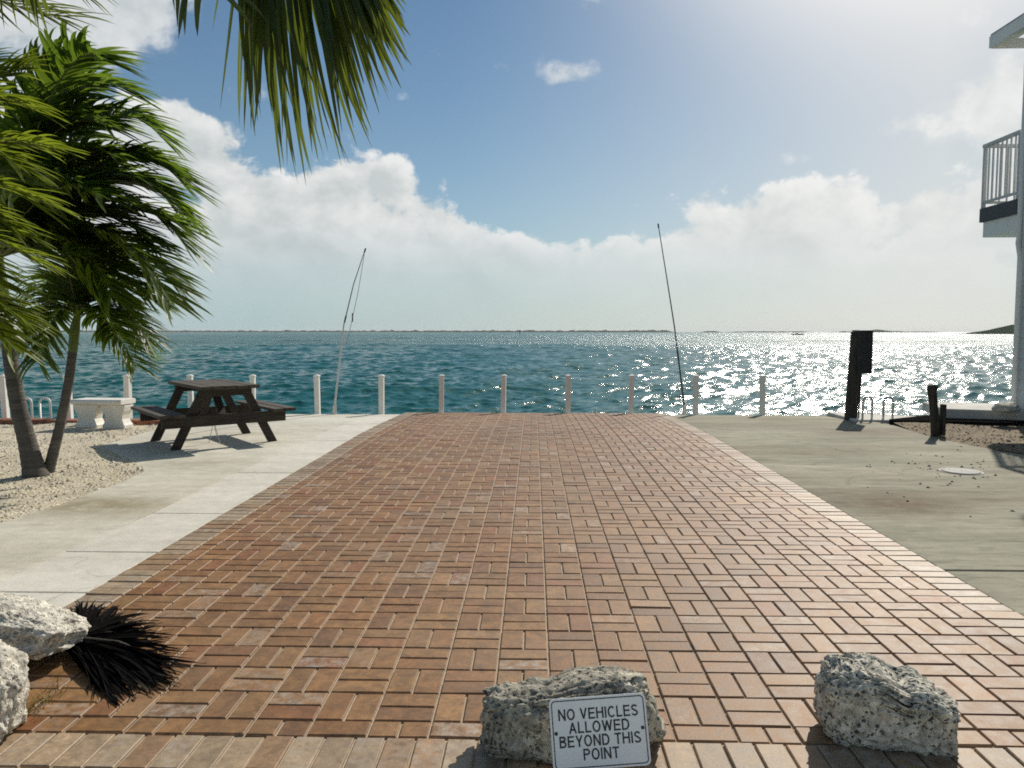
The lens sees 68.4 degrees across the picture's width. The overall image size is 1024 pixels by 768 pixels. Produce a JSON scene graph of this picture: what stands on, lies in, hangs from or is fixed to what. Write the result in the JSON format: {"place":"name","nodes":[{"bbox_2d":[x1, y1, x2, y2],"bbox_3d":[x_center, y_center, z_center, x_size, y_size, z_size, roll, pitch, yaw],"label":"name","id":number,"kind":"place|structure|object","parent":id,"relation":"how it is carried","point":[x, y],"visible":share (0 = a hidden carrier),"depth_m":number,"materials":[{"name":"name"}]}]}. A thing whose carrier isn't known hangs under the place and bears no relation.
{"place":"outdoors","nodes":[
{"label":"outdoors","id":0,"kind":"place"},
{"bbox_2d":[4,592,85,607],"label":"pavement","id":1,"kind":"structure","parent":0,"point":[61,600],"depth_m":3.90,"materials":[{"name":"concrete"}]},
{"bbox_2d":[0,552,155,592],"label":"pavement","id":2,"kind":"structure","parent":0,"point":[74,572],"depth_m":4.30,"materials":[{"name":"concrete"}]},
{"bbox_2d":[0,422,157,522],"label":"gravel bed","id":3,"kind":"object","parent":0,"point":[106,473],"visible":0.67,"depth_m":7.58,"materials":[{"name":"beige gravel"}]},
{"bbox_2d":[0,48,89,371],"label":"palm tree","id":4,"kind":"object","parent":3,"relation":"on","point":[20,314],"visible":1,"depth_m":5.13,"materials":[{"name":"green plant"}]},
{"bbox_2d":[6,210,179,472],"bbox_3d":[-4.054,-0.356,7.422,1.608,2.543,2.340,-3,5,-37],"label":"palm tree","id":5,"kind":"object","parent":3,"relation":"on","point":[74,295],"visible":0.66,"depth_m":7.05,"materials":[{"name":"green plant"}]},
{"bbox_2d":[70,398,135,428],"bbox_3d":[-5.937,0.427,10.956,0.780,0.428,0.380,0,4,6],"label":"garden bench","id":6,"kind":"object","parent":3,"relation":"on","point":[91,411],"visible":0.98,"depth_m":10.85,"materials":[{"name":"white paint"}]},
{"bbox_2d":[0,21,226,477],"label":"palm tree","id":7,"kind":"object","parent":3,"relation":"on","point":[87,183],"visible":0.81,"depth_m":6.88,"materials":[{"name":"green plant"}]},
{"bbox_2d":[66,513,221,552],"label":"pavement","id":8,"kind":"structure","parent":0,"point":[153,533],"depth_m":5.11,"materials":[{"name":"concrete"}]},
{"bbox_2d":[0,414,369,580],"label":"path","id":9,"kind":"structure","parent":0,"point":[198,461],"depth_m":6.97,"materials":[{"name":"grey concrete"}]},
{"bbox_2d":[131,379,295,449],"bbox_3d":[-3.761,0.349,9.471,1.591,0.737,1.435,-3,5,-38],"label":"picnic table","id":10,"kind":"object","parent":9,"relation":"on","point":[200,412],"visible":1,"depth_m":9.25,"materials":[{"name":"brown wood"}]},
{"bbox_2d":[209,426,220,443],"bbox_3d":[-3.697,0.572,9.329,0.129,0.310,0.381,-2,4,-26],"label":"wire stand","id":11,"kind":"object","parent":9,"relation":"on","point":[216,434],"visible":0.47,"depth_m":9.30,"materials":[{"name":"silver metal"}]},
{"bbox_2d":[332,248,365,413],"bbox_3d":[-2.897,-0.786,13.266,0.710,3.183,0.180,0,4,2],"label":"mooring whip","id":12,"kind":"object","parent":9,"relation":"on","point":[334,410],"visible":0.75,"depth_m":13.26,"materials":[{"name":"grey metal"}]},
{"bbox_2d":[154,473,291,513],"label":"pavement","id":13,"kind":"structure","parent":0,"point":[223,496],"depth_m":6.37,"materials":[{"name":"concrete"}]},
{"bbox_2d":[238,440,346,472],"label":"pavement","id":14,"kind":"structure","parent":0,"point":[297,457],"depth_m":8.24,"materials":[{"name":"concrete"}]},
{"bbox_2d":[309,414,400,440],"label":"pavement","id":15,"kind":"structure","parent":0,"point":[348,431],"depth_m":10.81,"materials":[{"name":"concrete"}]},
{"bbox_2d":[0,332,1013,418],"bbox_3d":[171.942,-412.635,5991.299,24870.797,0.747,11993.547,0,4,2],"label":"water","id":16,"kind":"structure","parent":0,"point":[806,373],"depth_m":41.45,"materials":[{"name":"teal liquid"}]},
{"bbox_2d":[0,374,9,417],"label":"fence post","id":17,"kind":"object","parent":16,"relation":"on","point":[5,408],"visible":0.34,"depth_m":11.79,"materials":[{"name":"white plastic"}]},
{"bbox_2d":[62,375,73,418],"bbox_3d":[-6.941,0.527,11.817,0.102,1.364,0.102,-1,5,-2],"label":"fence post","id":18,"kind":"object","parent":16,"relation":"on","point":[70,414],"visible":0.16,"depth_m":11.78,"materials":[{"name":"white plastic"}]},
{"bbox_2d":[122,374,132,418],"bbox_3d":[-6.002,0.528,11.791,0.102,1.364,0.102,1,4,7],"label":"fence post","id":19,"kind":"object","parent":16,"relation":"on","point":[127,386],"visible":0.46,"depth_m":11.72,"materials":[{"name":"white plastic"}]},
{"bbox_2d":[186,374,193,407],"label":"fence post","id":20,"kind":"object","parent":16,"relation":"on","point":[190,396],"visible":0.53,"depth_m":13.48,"materials":[{"name":"white plastic"}]},
{"bbox_2d":[61,330,403,331],"bbox_3d":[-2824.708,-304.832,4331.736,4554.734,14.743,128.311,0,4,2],"label":"shore wood","id":21,"kind":"object","parent":16,"relation":"on","point":[262,331],"visible":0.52,"depth_m":4250.96,"materials":[{"name":"green plant"}]},
{"bbox_2d":[249,374,255,398],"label":"fence post","id":22,"kind":"object","parent":16,"relation":"on","point":[253,378],"visible":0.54,"depth_m":13.44,"materials":[{"name":"white plastic"}]},
{"bbox_2d":[313,374,320,413],"bbox_3d":[-3.475,0.506,13.471,0.102,1.364,0.102,0,5,3],"label":"fence post","id":23,"kind":"object","parent":16,"relation":"on","point":[317,405],"visible":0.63,"depth_m":13.41,"materials":[{"name":"white plastic"}]},
{"bbox_2d":[378,374,384,413],"bbox_3d":[-2.328,0.506,13.439,0.102,1.364,0.102,1,4,6],"label":"fence post","id":24,"kind":"object","parent":16,"relation":"on","point":[381,391],"visible":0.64,"depth_m":13.38,"materials":[{"name":"white plastic"}]},
{"bbox_2d":[439,374,443,412],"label":"fence post","id":25,"kind":"object","parent":16,"relation":"on","point":[441,393],"visible":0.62,"depth_m":13.79,"materials":[{"name":"white plastic"}]},
{"bbox_2d":[501,374,506,412],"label":"fence post","id":26,"kind":"object","parent":16,"relation":"on","point":[503,393],"visible":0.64,"depth_m":13.77,"materials":[{"name":"white plastic"}]},
{"bbox_2d":[401,330,671,331],"bbox_3d":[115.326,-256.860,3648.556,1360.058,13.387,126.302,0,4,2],"label":"shore wood","id":27,"kind":"object","parent":16,"relation":"on","point":[542,331],"visible":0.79,"depth_m":3612.69,"materials":[{"name":"green plant"}]},
{"bbox_2d":[747,331,803,331],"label":"shore wood","id":28,"kind":"object","parent":16,"relation":"on","point":[774,331],"visible":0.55,"depth_m":3307.37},
{"bbox_2d":[841,329,919,331],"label":"shore wood","id":29,"kind":"object","parent":16,"relation":"on","point":[876,330],"visible":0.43,"depth_m":2978.23,"materials":[{"name":"green plant"}]},
{"bbox_2d":[960,325,1013,333],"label":"shore wood","id":30,"kind":"object","parent":16,"relation":"on","point":[1008,329],"visible":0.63,"depth_m":715.02,"materials":[{"name":"green plant"}]},
{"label":"seawall","id":31,"kind":"structure","parent":16,"relation":"on","visible":0},
{"bbox_2d":[26,397,51,417],"bbox_3d":[-7.408,0.978,11.762,0.495,1.559,0.034,0,4,2],"label":"dock ladder","id":32,"kind":"object","parent":31,"relation":"attached to","point":[40,400],"visible":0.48,"depth_m":11.71,"materials":[{"name":"silver metal"}]},
{"bbox_2d":[0,418,159,424],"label":"brick coping","id":33,"kind":"object","parent":31,"relation":"on","point":[50,420],"visible":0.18,"depth_m":11.45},
{"bbox_2d":[0,412,1023,767],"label":"brick paving","id":34,"kind":"structure","parent":0,"point":[220,558],"depth_m":3.71,"materials":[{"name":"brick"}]},
{"bbox_2d":[0,639,29,742],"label":"boulder","id":35,"kind":"object","parent":34,"relation":"on","point":[14,683],"visible":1,"depth_m":2.52,"materials":[{"name":"grey stone"}]},
{"bbox_2d":[0,592,91,659],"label":"boulder","id":36,"kind":"object","parent":34,"relation":"on","point":[33,628],"visible":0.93,"depth_m":3.04,"materials":[{"name":"grey stone"}]},
{"bbox_2d":[26,672,69,718],"bbox_3d":[-1.739,1.152,2.785,0.142,0.054,0.351,0,4,2],"label":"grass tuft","id":37,"kind":"object","parent":34,"relation":"on","point":[34,706],"visible":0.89,"depth_m":2.79,"materials":[{"name":"green plant"}]},
{"bbox_2d":[66,599,206,705],"bbox_3d":[-1.786,1.113,3.327,1.337,0.044,0.518,3,5,41],"label":"fallen palm frond","id":38,"kind":"object","parent":34,"relation":"on","point":[109,657],"visible":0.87,"depth_m":3.13,"materials":[{"name":"black plant"}]},
{"bbox_2d":[565,374,570,412],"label":"fence post","id":39,"kind":"object","parent":34,"relation":"on","point":[568,395],"visible":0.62,"depth_m":13.73,"materials":[{"name":"white plastic"}]},
{"bbox_2d":[479,665,665,763],"bbox_3d":[0.198,1.082,2.491,0.619,0.258,0.276,-4,-2,0],"label":"boulder","id":40,"kind":"object","parent":34,"relation":"on","point":[514,718],"visible":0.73,"depth_m":2.41,"materials":[{"name":"grey stone"}]},
{"bbox_2d":[549,693,650,767],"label":"warning sign","id":41,"kind":"object","parent":40,"relation":"attached to","point":[606,731],"visible":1,"depth_m":2.29,"materials":[{"name":"metal"}]},
{"bbox_2d":[628,374,634,412],"bbox_3d":[2.170,0.502,13.761,0.102,1.364,0.102,1,4,1],"label":"fence post","id":42,"kind":"object","parent":34,"relation":"on","point":[631,395],"visible":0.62,"depth_m":13.70,"materials":[{"name":"white plastic"}]},
{"bbox_2d":[813,652,960,757],"bbox_3d":[1.261,1.074,2.535,0.440,0.270,0.231,3,10,10],"label":"boulder","id":43,"kind":"object","parent":34,"relation":"on","point":[871,701],"visible":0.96,"depth_m":2.46,"materials":[{"name":"grey stone"}]},
{"bbox_2d":[0,0,1023,331],"label":"sky","id":44,"kind":"structure","parent":0,"point":[799,165],"materials":[{"name":"blue"}]},
{"bbox_2d":[669,415,1023,571],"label":"pavement","id":45,"kind":"structure","parent":0,"point":[827,459],"depth_m":7.06,"materials":[{"name":"concrete"}]},
{"bbox_2d":[657,223,686,414],"bbox_3d":[2.950,-1.050,13.732,0.647,3.711,0.180,0,4,2],"label":"mooring whip","id":46,"kind":"object","parent":45,"relation":"on","point":[684,409],"visible":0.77,"depth_m":13.74,"materials":[{"name":"grey metal"}]},
{"bbox_2d":[692,374,698,414],"bbox_3d":[3.259,0.507,13.380,0.102,1.364,0.102,0,4,6],"label":"fence post","id":47,"kind":"object","parent":45,"relation":"on","point":[695,391],"visible":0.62,"depth_m":13.32,"materials":[{"name":"white plastic"}]},
{"bbox_2d":[759,374,765,414],"bbox_3d":[4.432,0.507,13.346,0.102,1.364,0.102,-1,3,-1],"label":"fence post","id":48,"kind":"object","parent":45,"relation":"on","point":[762,381],"visible":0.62,"depth_m":13.29,"materials":[{"name":"white plastic"}]},
{"bbox_2d":[827,412,913,423],"bbox_3d":[6.378,0.618,12.466,1.842,0.180,1.242,0,4,2],"label":"concrete cap","id":49,"kind":"object","parent":45,"relation":"on","point":[867,417],"visible":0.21,"depth_m":12.23,"materials":[{"name":"grey concrete"}]},
{"bbox_2d":[844,330,873,419],"bbox_3d":[5.588,-0.028,12.190,0.356,1.683,0.290,0,4,2],"label":"dock piling","id":50,"kind":"object","parent":49,"relation":"on","point":[860,353],"visible":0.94,"depth_m":12.11,"materials":[{"name":"black wood"}]},
{"bbox_2d":[861,396,893,418],"bbox_3d":[5.824,0.964,12.034,0.503,1.549,0.034,0,4,2],"label":"dock ladder","id":51,"kind":"object","parent":49,"relation":"attached to","point":[883,407],"visible":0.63,"depth_m":11.98,"materials":[{"name":"silver metal"}]},
{"bbox_2d":[889,415,1023,428],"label":"dock support beam","id":52,"kind":"structure","parent":45,"relation":"on","point":[924,418],"depth_m":11.35,"materials":[{"name":"brown wood"}]},
{"bbox_2d":[922,402,1023,420],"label":"concrete dock slab","id":53,"kind":"structure","parent":52,"relation":"on","point":[984,411],"depth_m":11.54,"materials":[{"name":"grey concrete"}]},
{"bbox_2d":[991,402,1020,412],"bbox_3d":[7.320,0.343,11.145,0.385,0.155,0.313,-2,4,-21],"label":"boulder","id":54,"kind":"object","parent":53,"relation":"on","point":[1006,407],"visible":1,"depth_m":11.05,"materials":[{"name":"grey stone"}]},
{"bbox_2d":[938,467,983,474],"bbox_3d":[4.417,0.856,7.410,0.390,0.009,0.390,0,4,2],"label":"utility cover","id":55,"kind":"object","parent":45,"relation":"on","point":[963,471],"visible":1,"depth_m":7.36,"materials":[{"name":"plastic"}]},
{"bbox_2d":[866,446,1016,516],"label":"strewn gravel","id":56,"kind":"structure","parent":0,"point":[948,472],"depth_m":7.48,"materials":[{"name":"grey gravel"}]},
{"bbox_2d":[893,421,1023,453],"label":"gravel bed","id":57,"kind":"object","parent":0,"point":[979,435],"visible":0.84,"depth_m":10.22,"materials":[{"name":"grey gravel"}]},
{"bbox_2d":[927,384,946,435],"bbox_3d":[5.603,0.395,9.969,0.238,0.779,0.118,0,4,2],"label":"mooring post","id":58,"kind":"object","parent":57,"relation":"on","point":[937,425],"visible":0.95,"depth_m":9.93,"materials":[{"name":"brown wood"}]},
{"bbox_2d":[947,571,1023,615],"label":"pavement","id":59,"kind":"structure","parent":0,"point":[1006,589],"depth_m":4.10,"materials":[{"name":"concrete"}]},
{"label":"ground","id":60,"kind":"structure","parent":0,"visible":0},
{"bbox_2d":[979,13,1023,408],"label":"house","id":61,"kind":"structure","parent":60,"relation":"on","point":[1000,219],"depth_m":11.77,"materials":[{"name":"grey paint"}]},
{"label":"pavement","id":62,"kind":"structure","parent":0,"visible":0},
{"bbox_2d":[0,0,410,182],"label":"palm tree","id":63,"kind":"object","parent":62,"relation":"on","point":[267,24],"visible":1,"depth_m":2.63,"materials":[{"name":"green plant"}]}
]}

